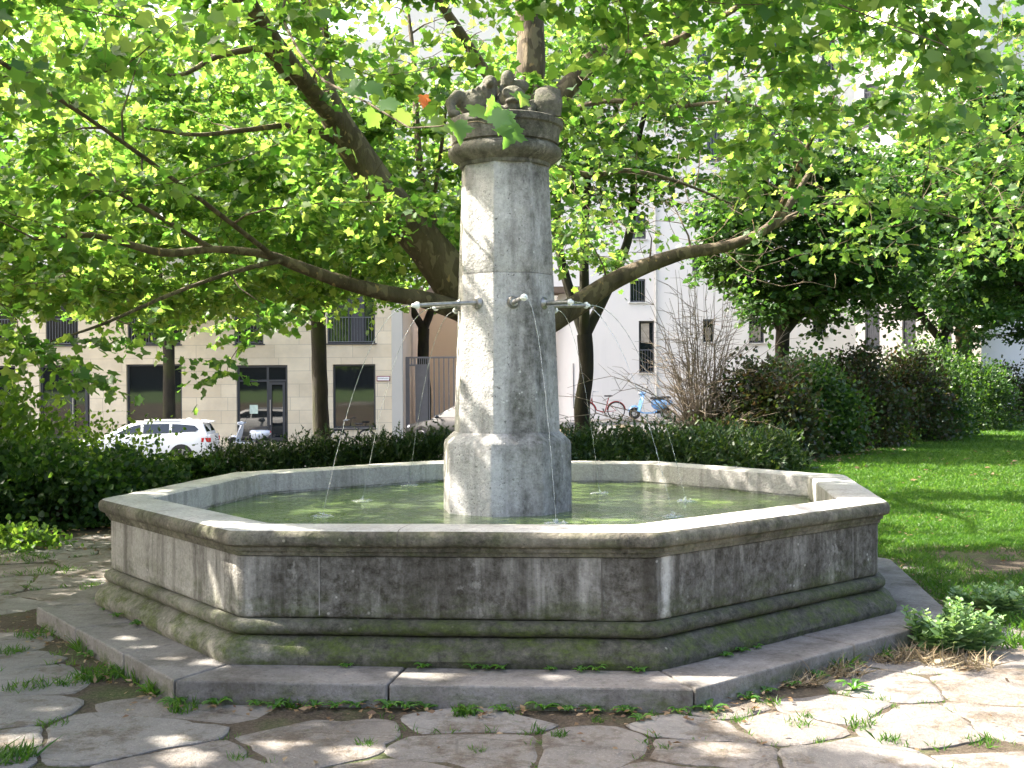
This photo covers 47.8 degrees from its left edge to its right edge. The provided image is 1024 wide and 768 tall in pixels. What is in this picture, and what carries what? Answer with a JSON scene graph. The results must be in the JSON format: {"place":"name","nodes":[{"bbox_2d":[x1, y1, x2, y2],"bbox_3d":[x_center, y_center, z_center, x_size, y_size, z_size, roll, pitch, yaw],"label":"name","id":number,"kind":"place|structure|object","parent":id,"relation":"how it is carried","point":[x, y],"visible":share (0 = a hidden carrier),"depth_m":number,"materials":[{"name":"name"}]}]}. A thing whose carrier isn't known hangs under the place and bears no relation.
{"place":"outdoors","nodes":[
{"label":"outdoors","id":0,"kind":"place"},
{"bbox_2d":[7,418,669,450],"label":"sidewalk","id":1,"kind":"structure","parent":0,"point":[604,419],"depth_m":44.57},
{"bbox_2d":[227,416,270,446],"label":"motor scooter","id":2,"kind":"object","parent":1,"relation":"on","point":[260,430],"visible":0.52,"depth_m":43.90,"materials":[{"name":"metal"}]},
{"bbox_2d":[330,419,375,444],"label":"bicycle","id":3,"kind":"object","parent":1,"relation":"on","point":[335,430],"visible":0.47,"depth_m":44.95,"materials":[{"name":"metal"}]},
{"bbox_2d":[590,391,625,419],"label":"bicycle","id":4,"kind":"object","parent":1,"relation":"on","point":[607,407],"visible":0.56,"depth_m":43.51,"materials":[{"name":"metal"}]},
{"bbox_2d":[627,386,673,418],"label":"motor scooter","id":5,"kind":"object","parent":1,"relation":"on","point":[639,406],"visible":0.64,"depth_m":43.70,"materials":[{"name":"metal"}]},
{"bbox_2d":[3,0,854,364],"label":"sky","id":6,"kind":"structure","parent":0,"point":[363,33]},
{"bbox_2d":[0,533,1023,767],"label":"flagstone paving","id":7,"kind":"structure","parent":0,"point":[106,735],"depth_m":5.45,"materials":[{"name":"stone"}]},
{"bbox_2d":[156,696,187,704],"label":"weed","id":8,"kind":"object","parent":7,"relation":"on","point":[170,700],"visible":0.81,"depth_m":5.90,"materials":[{"name":"green plant"}]},
{"bbox_2d":[202,696,232,705],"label":"weed","id":9,"kind":"object","parent":7,"relation":"on","point":[214,701],"visible":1,"depth_m":5.87,"materials":[{"name":"green plant"}]},
{"bbox_2d":[246,699,266,705],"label":"weed","id":10,"kind":"object","parent":7,"relation":"on","point":[256,702],"visible":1,"depth_m":5.87,"materials":[{"name":"green plant"}]},
{"bbox_2d":[451,704,483,712],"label":"weed","id":11,"kind":"object","parent":7,"relation":"on","point":[470,706],"visible":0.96,"depth_m":5.71,"materials":[{"name":"green plant"}]},
{"bbox_2d":[0,533,1023,767],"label":"grass","id":12,"kind":"structure","parent":7,"relation":"on","point":[1014,621],"depth_m":7.42,"materials":[{"name":"plant"}]},
{"bbox_2d":[628,713,653,720],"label":"weed","id":13,"kind":"object","parent":7,"relation":"on","point":[639,716],"visible":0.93,"depth_m":5.58,"materials":[{"name":"green plant"}]},
{"bbox_2d":[689,698,729,711],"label":"weed","id":14,"kind":"object","parent":7,"relation":"on","point":[715,708],"visible":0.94,"depth_m":5.72,"materials":[{"name":"green plant"}]},
{"bbox_2d":[736,690,760,699],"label":"weed","id":15,"kind":"object","parent":7,"relation":"on","point":[748,694],"visible":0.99,"depth_m":5.93,"materials":[{"name":"green plant"}]},
{"bbox_2d":[810,669,830,677],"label":"weed","id":16,"kind":"object","parent":7,"relation":"on","point":[818,671],"visible":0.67,"depth_m":6.35,"materials":[{"name":"green plant"}]},
{"bbox_2d":[834,678,869,690],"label":"weed","id":17,"kind":"object","parent":7,"relation":"on","point":[855,684],"visible":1,"depth_m":6.09,"materials":[{"name":"green plant"}]},
{"bbox_2d":[778,638,1015,688],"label":"dry grass","id":18,"kind":"structure","parent":7,"relation":"on","point":[928,655],"depth_m":6.59,"materials":[{"name":"plant"}]},
{"bbox_2d":[901,596,1006,655],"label":"nettle clump","id":19,"kind":"object","parent":7,"relation":"on","point":[960,627],"visible":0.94,"depth_m":6.85,"materials":[{"name":"green plant"}]},
{"bbox_2d":[0,421,1023,767],"bbox_3d":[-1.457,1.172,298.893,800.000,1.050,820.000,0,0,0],"label":"ground","id":20,"kind":"structure","parent":0,"point":[90,695],"depth_m":5.81,"materials":[{"name":"soil"}]},
{"bbox_2d":[0,432,68,530],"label":"hedge shrub","id":21,"kind":"object","parent":20,"relation":"on","point":[15,504],"visible":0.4,"depth_m":12.86,"materials":[{"name":"green plant"}]},
{"bbox_2d":[0,514,83,553],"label":"ground plant","id":22,"kind":"object","parent":20,"relation":"on","point":[31,539],"visible":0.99,"depth_m":11.52,"materials":[{"name":"green plant"}]},
{"bbox_2d":[0,370,136,460],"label":"leafy shrub","id":23,"kind":"object","parent":20,"relation":"on","point":[18,419],"visible":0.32,"depth_m":15.28,"materials":[{"name":"green plant"}]},
{"bbox_2d":[0,422,160,531],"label":"hedge shrub","id":24,"kind":"object","parent":20,"relation":"on","point":[65,473],"visible":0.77,"depth_m":13.01,"materials":[{"name":"green plant"}]},
{"bbox_2d":[76,650,93,656],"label":"weed","id":25,"kind":"object","parent":20,"relation":"on","point":[89,652],"visible":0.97,"depth_m":6.93,"materials":[{"name":"green plant"}]},
{"bbox_2d":[38,391,194,471],"bbox_3d":[-6.215,0.887,16.766,2.788,1.612,2.967,0,0,29],"label":"leafy shrub","id":26,"kind":"object","parent":20,"relation":"on","point":[94,442],"visible":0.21,"depth_m":16.90,"materials":[{"name":"green plant"}]},
{"bbox_2d":[41,436,194,519],"bbox_3d":[-4.866,1.179,14.460,2.247,1.033,2.188,0,0,0],"label":"hedge shrub","id":27,"kind":"object","parent":20,"relation":"on","point":[169,474],"visible":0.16,"depth_m":14.33,"materials":[{"name":"green plant"}]},
{"bbox_2d":[135,683,153,692],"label":"weed","id":28,"kind":"object","parent":20,"relation":"on","point":[144,685],"visible":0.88,"depth_m":6.14,"materials":[{"name":"green plant"}]},
{"bbox_2d":[89,101,224,418],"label":"street tree","id":29,"kind":"object","parent":20,"relation":"on","point":[169,408],"visible":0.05,"depth_m":43.03,"materials":[{"name":"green plant"}]},
{"bbox_2d":[137,445,242,481],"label":"hedge shrub","id":30,"kind":"object","parent":20,"relation":"on","point":[208,465],"visible":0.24,"depth_m":17.69,"materials":[{"name":"green plant"}]},
{"bbox_2d":[0,37,402,446],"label":"stone building","id":31,"kind":"structure","parent":20,"relation":"on","point":[277,400],"depth_m":45.86,"materials":[{"name":"stone"}]},
{"bbox_2d":[0,311,13,340],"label":"window","id":32,"kind":"structure","parent":31,"relation":"in","point":[4,321],"depth_m":45.95,"materials":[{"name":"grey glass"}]},
{"bbox_2d":[0,366,14,429],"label":"window","id":33,"kind":"structure","parent":31,"relation":"in","point":[1,367],"depth_m":45.96,"materials":[{"name":"black glass"}]},
{"bbox_2d":[47,306,77,346],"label":"window","id":34,"kind":"structure","parent":31,"relation":"in","point":[55,330],"depth_m":45.96,"materials":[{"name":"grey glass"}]},
{"bbox_2d":[41,365,89,438],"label":"door","id":35,"kind":"structure","parent":31,"relation":"in","point":[84,406],"depth_m":45.97,"materials":[{"name":"black glass"}]},
{"bbox_2d":[127,364,181,424],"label":"window","id":36,"kind":"structure","parent":31,"relation":"in","point":[146,380],"depth_m":46.00,"materials":[{"name":"black glass"}]},
{"bbox_2d":[128,305,181,345],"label":"window","id":37,"kind":"structure","parent":31,"relation":"in","point":[148,343],"depth_m":45.94,"materials":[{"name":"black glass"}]},
{"bbox_2d":[233,309,264,344],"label":"window","id":38,"kind":"structure","parent":31,"relation":"in","point":[260,342],"depth_m":45.96,"materials":[{"name":"grey glass"}]},
{"bbox_2d":[237,365,287,441],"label":"door","id":39,"kind":"structure","parent":31,"relation":"in","point":[264,404],"depth_m":46.01,"materials":[{"name":"black glass"}]},
{"bbox_2d":[326,294,376,344],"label":"window","id":40,"kind":"structure","parent":31,"relation":"in","point":[350,329],"depth_m":45.99,"materials":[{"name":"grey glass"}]},
{"bbox_2d":[333,364,375,429],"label":"window","id":41,"kind":"structure","parent":31,"relation":"in","point":[362,408],"depth_m":46.03,"materials":[{"name":"black glass"}]},
{"bbox_2d":[377,376,389,380],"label":"wall sign","id":42,"kind":"object","parent":31,"relation":"attached to","point":[382,378],"visible":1,"depth_m":45.83,"materials":[{"name":"white ceramic"}]},
{"bbox_2d":[187,432,309,478],"bbox_3d":[-4.248,1.216,18.441,2.408,1.054,2.144,0,0,0],"label":"spreading yew","id":43,"kind":"object","parent":20,"relation":"on","point":[249,457],"visible":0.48,"depth_m":18.15,"materials":[{"name":"plant"}]},
{"bbox_2d":[266,698,288,708],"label":"weed","id":44,"kind":"object","parent":20,"relation":"on","point":[277,703],"visible":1,"depth_m":5.85,"materials":[{"name":"green plant"}]},
{"bbox_2d":[182,28,407,467],"bbox_3d":[-5.161,-3.062,27.413,6.364,10.647,4.836,0,0,0],"label":"street tree","id":45,"kind":"object","parent":20,"relation":"on","point":[319,379],"visible":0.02,"depth_m":27.20,"materials":[{"name":"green plant"}]},
{"bbox_2d":[239,420,372,471],"bbox_3d":[-3.282,1.158,18.994,2.508,1.164,2.334,0,0,0],"label":"spreading yew","id":46,"kind":"object","parent":20,"relation":"on","point":[316,453],"visible":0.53,"depth_m":18.73,"materials":[{"name":"plant"}]},
{"bbox_2d":[306,699,323,707],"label":"weed","id":47,"kind":"object","parent":20,"relation":"on","point":[313,702],"visible":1,"depth_m":5.85,"materials":[{"name":"green plant"}]},
{"bbox_2d":[322,700,350,708],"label":"weed","id":48,"kind":"object","parent":20,"relation":"on","point":[333,704],"visible":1,"depth_m":5.83,"materials":[{"name":"green plant"}]},
{"bbox_2d":[344,700,363,707],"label":"weed","id":49,"kind":"object","parent":20,"relation":"on","point":[357,704],"visible":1,"depth_m":5.82,"materials":[{"name":"green plant"}]},
{"bbox_2d":[307,420,435,466],"bbox_3d":[-2.291,1.150,19.231,2.400,1.159,2.012,0,0,-32],"label":"spreading yew","id":50,"kind":"object","parent":20,"relation":"on","point":[382,440],"visible":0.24,"depth_m":18.87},
{"bbox_2d":[373,699,404,708],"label":"weed","id":51,"kind":"object","parent":20,"relation":"on","point":[386,703],"visible":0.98,"depth_m":5.80,"materials":[{"name":"green plant"}]},
{"bbox_2d":[397,701,417,708],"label":"weed","id":52,"kind":"object","parent":20,"relation":"on","point":[407,704],"visible":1,"depth_m":5.80,"materials":[{"name":"green plant"}]},
{"bbox_2d":[370,418,454,463],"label":"spreading yew","id":53,"kind":"object","parent":20,"relation":"on","point":[431,445],"visible":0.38,"depth_m":18.58,"materials":[{"name":"plant"}]},
{"bbox_2d":[411,307,435,419],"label":"street tree","id":54,"kind":"object","parent":20,"relation":"on","point":[423,336],"depth_m":50.19,"materials":[{"name":"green plant"}]},
{"bbox_2d":[413,701,438,709],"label":"weed","id":55,"kind":"object","parent":20,"relation":"on","point":[425,705],"visible":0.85,"depth_m":5.81,"materials":[{"name":"green plant"}]},
{"bbox_2d":[37,70,943,712],"bbox_3d":[-0.049,-0.377,8.907,6.477,4.054,6.397,0,0,0],"label":"fountain","id":56,"kind":"object","parent":20,"relation":"on","point":[187,566],"visible":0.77,"depth_m":6.58,"materials":[{"name":"stone"}]},
{"bbox_2d":[310,305,411,517],"bbox_3d":[-1.114,0.203,8.513,0.768,1.557,0.178,0,0,0],"label":"water jet","id":57,"kind":"object","parent":56,"relation":"attached to","point":[323,515],"visible":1,"depth_m":8.49,"materials":[{"name":"white"}]},
{"bbox_2d":[353,307,431,501],"bbox_3d":[-0.990,0.192,9.302,0.185,1.573,0.974,-1,0,-40],"label":"water jet","id":58,"kind":"object","parent":56,"relation":"attached to","point":[362,499],"visible":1,"depth_m":9.52,"materials":[{"name":"white"}]},
{"bbox_2d":[414,662,431,668],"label":"weed","id":59,"kind":"object","parent":56,"relation":"on","point":[422,665],"visible":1,"depth_m":6.14,"materials":[{"name":"green plant"}]},
{"bbox_2d":[401,311,452,485],"bbox_3d":[-0.775,0.185,10.265,0.182,1.577,1.664,0,0,-16],"label":"water jet","id":60,"kind":"object","parent":56,"relation":"attached to","point":[407,484],"visible":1,"depth_m":10.62,"materials":[{"name":"white"}]},
{"bbox_2d":[205,482,811,524],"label":"water","id":61,"kind":"structure","parent":56,"relation":"in","point":[622,503],"depth_m":9.16,"materials":[{"name":"liquid"}]},
{"bbox_2d":[525,296,567,523],"bbox_3d":[0.237,0.178,8.046,0.306,1.592,0.180,0,0,7],"label":"water jet","id":62,"kind":"object","parent":56,"relation":"attached to","point":[555,521],"visible":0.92,"depth_m":8.05,"materials":[{"name":"white"}]},
{"bbox_2d":[558,310,608,493],"bbox_3d":[0.629,0.176,9.821,0.194,1.575,0.807,0,0,25],"label":"water jet","id":63,"kind":"object","parent":56,"relation":"attached to","point":[601,492],"visible":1,"depth_m":10.01,"materials":[{"name":"white"}]},
{"bbox_2d":[587,664,606,671],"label":"weed","id":64,"kind":"object","parent":56,"relation":"on","point":[595,668],"visible":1,"depth_m":6.06,"materials":[{"name":"green plant"}]},
{"bbox_2d":[573,302,683,517],"bbox_3d":[0.856,0.178,8.482,0.804,1.582,0.174,0,0,22],"label":"water jet","id":65,"kind":"object","parent":56,"relation":"attached to","point":[671,515],"visible":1,"depth_m":8.40,"materials":[{"name":"white"}]},
{"bbox_2d":[590,305,695,502],"bbox_3d":[1.079,0.168,9.247,0.948,1.591,0.185,0,0,-27],"label":"water jet","id":66,"kind":"object","parent":56,"relation":"attached to","point":[684,500],"visible":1,"depth_m":9.35,"materials":[{"name":"white"}]},
{"bbox_2d":[488,704,510,710],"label":"weed","id":67,"kind":"object","parent":20,"relation":"on","point":[501,707],"visible":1,"depth_m":5.75,"materials":[{"name":"green plant"}]},
{"bbox_2d":[0,428,1022,762],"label":"leaf litter","id":68,"kind":"object","parent":20,"relation":"on","point":[370,712],"visible":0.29,"depth_m":5.83,"materials":[{"name":"brown plant"}]},
{"bbox_2d":[0,0,1023,415],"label":"plane tree","id":69,"kind":"object","parent":20,"relation":"on","point":[140,200],"visible":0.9,"depth_m":14.25,"materials":[{"name":"green plant"}]},
{"bbox_2d":[524,701,559,709],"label":"weed","id":70,"kind":"object","parent":20,"relation":"on","point":[542,707],"visible":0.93,"depth_m":5.75,"materials":[{"name":"green plant"}]},
{"bbox_2d":[558,705,575,710],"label":"weed","id":71,"kind":"object","parent":20,"relation":"on","point":[567,707],"visible":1,"depth_m":5.75,"materials":[{"name":"green plant"}]},
{"bbox_2d":[579,704,605,711],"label":"weed","id":72,"kind":"object","parent":20,"relation":"on","point":[591,708],"visible":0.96,"depth_m":5.75,"materials":[{"name":"green plant"}]},
{"bbox_2d":[441,0,755,432],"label":"street tree","id":73,"kind":"object","parent":20,"relation":"on","point":[586,323],"visible":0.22,"depth_m":25.08,"materials":[{"name":"green plant"}]},
{"bbox_2d":[559,406,653,460],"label":"spreading yew","id":74,"kind":"object","parent":20,"relation":"on","point":[582,441],"visible":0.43,"depth_m":19.25,"materials":[{"name":"plant"}]},
{"bbox_2d":[611,705,637,712],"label":"weed","id":75,"kind":"object","parent":20,"relation":"on","point":[626,707],"visible":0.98,"depth_m":5.71,"materials":[{"name":"green plant"}]},
{"bbox_2d":[591,405,727,465],"bbox_3d":[2.562,1.023,19.817,2.291,1.372,2.603,-1,0,-35],"label":"spreading yew","id":76,"kind":"object","parent":20,"relation":"on","point":[664,445],"visible":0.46,"depth_m":19.52,"materials":[{"name":"plant"}]},
{"bbox_2d":[338,418,1009,453],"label":"kerb","id":77,"kind":"structure","parent":20,"relation":"on","point":[570,423],"depth_m":42.31,"materials":[{"name":"stone"}]},
{"bbox_2d":[668,706,690,713],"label":"weed","id":78,"kind":"object","parent":20,"relation":"on","point":[678,709],"visible":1,"depth_m":5.69,"materials":[{"name":"green plant"}]},
{"bbox_2d":[559,261,834,431],"bbox_3d":[3.911,-0.478,23.756,7.795,4.166,6.565,-1,0,-43],"label":"bare bush","id":79,"kind":"object","parent":20,"relation":"on","point":[696,406],"visible":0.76,"depth_m":23.31,"materials":[{"name":"plant"}]},
{"bbox_2d":[400,0,1023,435],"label":"white building","id":80,"kind":"structure","parent":20,"relation":"on","point":[630,310],"depth_m":45.91,"materials":[{"name":"paint"}]},
{"bbox_2d":[405,356,456,427],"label":"metal gate","id":81,"kind":"structure","parent":80,"relation":"attached to","point":[421,370],"depth_m":47.15,"materials":[{"name":"metal"}]},
{"bbox_2d":[629,279,646,302],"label":"window","id":82,"kind":"structure","parent":80,"relation":"in","point":[635,297],"depth_m":46.08,"materials":[{"name":"black glass"}]},
{"bbox_2d":[632,214,647,239],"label":"window","id":83,"kind":"structure","parent":80,"relation":"in","point":[638,216],"depth_m":46.06,"materials":[{"name":"grey glass"}]},
{"bbox_2d":[638,321,654,373],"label":"window","id":84,"kind":"structure","parent":80,"relation":"in","point":[647,326],"depth_m":46.08,"materials":[{"name":"black glass"}]},
{"bbox_2d":[696,48,710,81],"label":"window","id":85,"kind":"structure","parent":80,"relation":"in","point":[701,55],"depth_m":46.05,"materials":[{"name":"grey glass"}]},
{"bbox_2d":[701,319,714,343],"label":"window","id":86,"kind":"structure","parent":80,"relation":"in","point":[705,325],"depth_m":46.08,"materials":[{"name":"grey glass"}]},
{"bbox_2d":[707,129,719,163],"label":"window","id":87,"kind":"structure","parent":80,"relation":"in","point":[716,133],"depth_m":46.06,"materials":[{"name":"grey glass"}]},
{"bbox_2d":[749,318,765,343],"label":"window","id":88,"kind":"structure","parent":80,"relation":"in","point":[760,340],"depth_m":46.09,"materials":[{"name":"grey glass"}]},
{"bbox_2d":[822,35,834,69],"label":"window","id":89,"kind":"structure","parent":80,"relation":"in","point":[831,68],"depth_m":46.08,"materials":[{"name":"grey glass"}]},
{"bbox_2d":[647,415,798,470],"bbox_3d":[3.485,1.104,20.094,2.740,1.222,2.382,0,0,32],"label":"spreading yew","id":90,"kind":"object","parent":20,"relation":"on","point":[719,436],"visible":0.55,"depth_m":19.70,"materials":[{"name":"plant"}]},
{"bbox_2d":[685,337,844,460],"bbox_3d":[5.003,0.339,23.000,3.205,2.561,2.996,0,0,0],"label":"tall shrub","id":91,"kind":"object","parent":20,"relation":"on","point":[781,397],"visible":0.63,"depth_m":22.72,"materials":[{"name":"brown plant"}]},
{"bbox_2d":[718,416,820,471],"bbox_3d":[4.446,1.118,20.731,2.171,1.161,2.371,0,0,0],"label":"spreading yew","id":92,"kind":"object","parent":20,"relation":"on","point":[798,456],"visible":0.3,"depth_m":20.29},
{"bbox_2d":[761,686,778,692],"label":"weed","id":93,"kind":"object","parent":20,"relation":"on","point":[767,688],"visible":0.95,"depth_m":6.05,"materials":[{"name":"green plant"}]},
{"bbox_2d":[660,117,954,362],"bbox_3d":[7.188,-2.627,28.167,6.365,8.677,5.906,0,0,28],"label":"street tree","id":94,"kind":"object","parent":20,"relation":"on","point":[790,308],"visible":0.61,"depth_m":27.44,"materials":[{"name":"green plant"}]},
{"bbox_2d":[744,337,886,456],"bbox_3d":[6.324,0.271,25.039,3.424,2.640,2.971,0,0,0],"label":"tall shrub","id":95,"kind":"object","parent":20,"relation":"on","point":[844,412],"visible":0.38,"depth_m":24.56,"materials":[{"name":"green plant"}]},
{"bbox_2d":[813,332,925,449],"bbox_3d":[8.154,0.163,27.546,3.230,2.823,3.043,0,0,0],"label":"tall shrub","id":96,"kind":"object","parent":20,"relation":"on","point":[893,408],"visible":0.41,"depth_m":27.09,"materials":[{"name":"green plant"}]},
{"bbox_2d":[859,339,968,441],"bbox_3d":[10.014,0.178,29.913,3.551,2.764,3.262,0,0,0],"label":"tall shrub","id":97,"kind":"object","parent":20,"relation":"on","point":[938,399],"visible":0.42,"depth_m":29.41,"materials":[{"name":"green plant"}]},
{"bbox_2d":[898,421,936,441],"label":"leafy shrub","id":98,"kind":"object","parent":20,"relation":"on","point":[914,436],"visible":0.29,"depth_m":28.91,"materials":[{"name":"green plant"}]},
{"bbox_2d":[825,144,1022,362],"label":"street tree","id":99,"kind":"object","parent":20,"relation":"on","point":[907,310],"visible":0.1,"depth_m":38.71,"materials":[{"name":"green plant"}]},
{"bbox_2d":[882,321,996,438],"bbox_3d":[11.255,-0.109,31.511,3.782,3.296,3.498,0,0,0],"label":"tall shrub","id":100,"kind":"object","parent":20,"relation":"on","point":[966,397],"visible":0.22,"depth_m":30.93,"materials":[{"name":"green plant"}]},
{"bbox_2d":[883,48,1023,344],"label":"street tree","id":101,"kind":"object","parent":20,"relation":"on","point":[964,291],"visible":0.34,"depth_m":29.55,"materials":[{"name":"green plant"}]},
{"bbox_2d":[908,128,1023,421],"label":"street tree","id":102,"kind":"object","parent":20,"relation":"on","point":[1018,336],"visible":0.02,"depth_m":39.67,"materials":[{"name":"green plant"}]},
{"bbox_2d":[930,338,1023,430],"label":"tall shrub","id":103,"kind":"object","parent":20,"relation":"on","point":[999,382],"visible":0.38,"depth_m":34.81,"materials":[{"name":"green plant"}]},
{"bbox_2d":[946,580,1023,612],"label":"nettle clump","id":104,"kind":"object","parent":20,"relation":"on","point":[1005,598],"visible":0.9,"depth_m":8.10,"materials":[{"name":"green plant"}]},
{"bbox_2d":[970,354,1023,422],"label":"tall shrub","id":105,"kind":"object","parent":20,"relation":"on","point":[1021,384],"visible":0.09,"depth_m":39.94,"materials":[{"name":"green plant"}]},
{"bbox_2d":[227,424,979,462],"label":"street","id":106,"kind":"structure","parent":0,"point":[622,432],"depth_m":40.07,"materials":[{"name":"asphalt"}]},
{"bbox_2d":[83,418,219,459],"bbox_3d":[-12.087,1.898,37.838,4.692,1.550,2.210,0,0,-4],"label":"estate car","id":107,"kind":"object","parent":106,"relation":"on","point":[197,431],"visible":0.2,"depth_m":37.10,"materials":[{"name":"white paint"}]},
{"bbox_2d":[406,406,454,440],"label":"car","id":108,"kind":"object","parent":106,"relation":"on","point":[447,416],"visible":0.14,"depth_m":40.57,"materials":[{"name":"paint"}]},
{"bbox_2d":[790,420,1023,545],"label":"lawn","id":109,"kind":"structure","parent":0,"point":[942,496],"depth_m":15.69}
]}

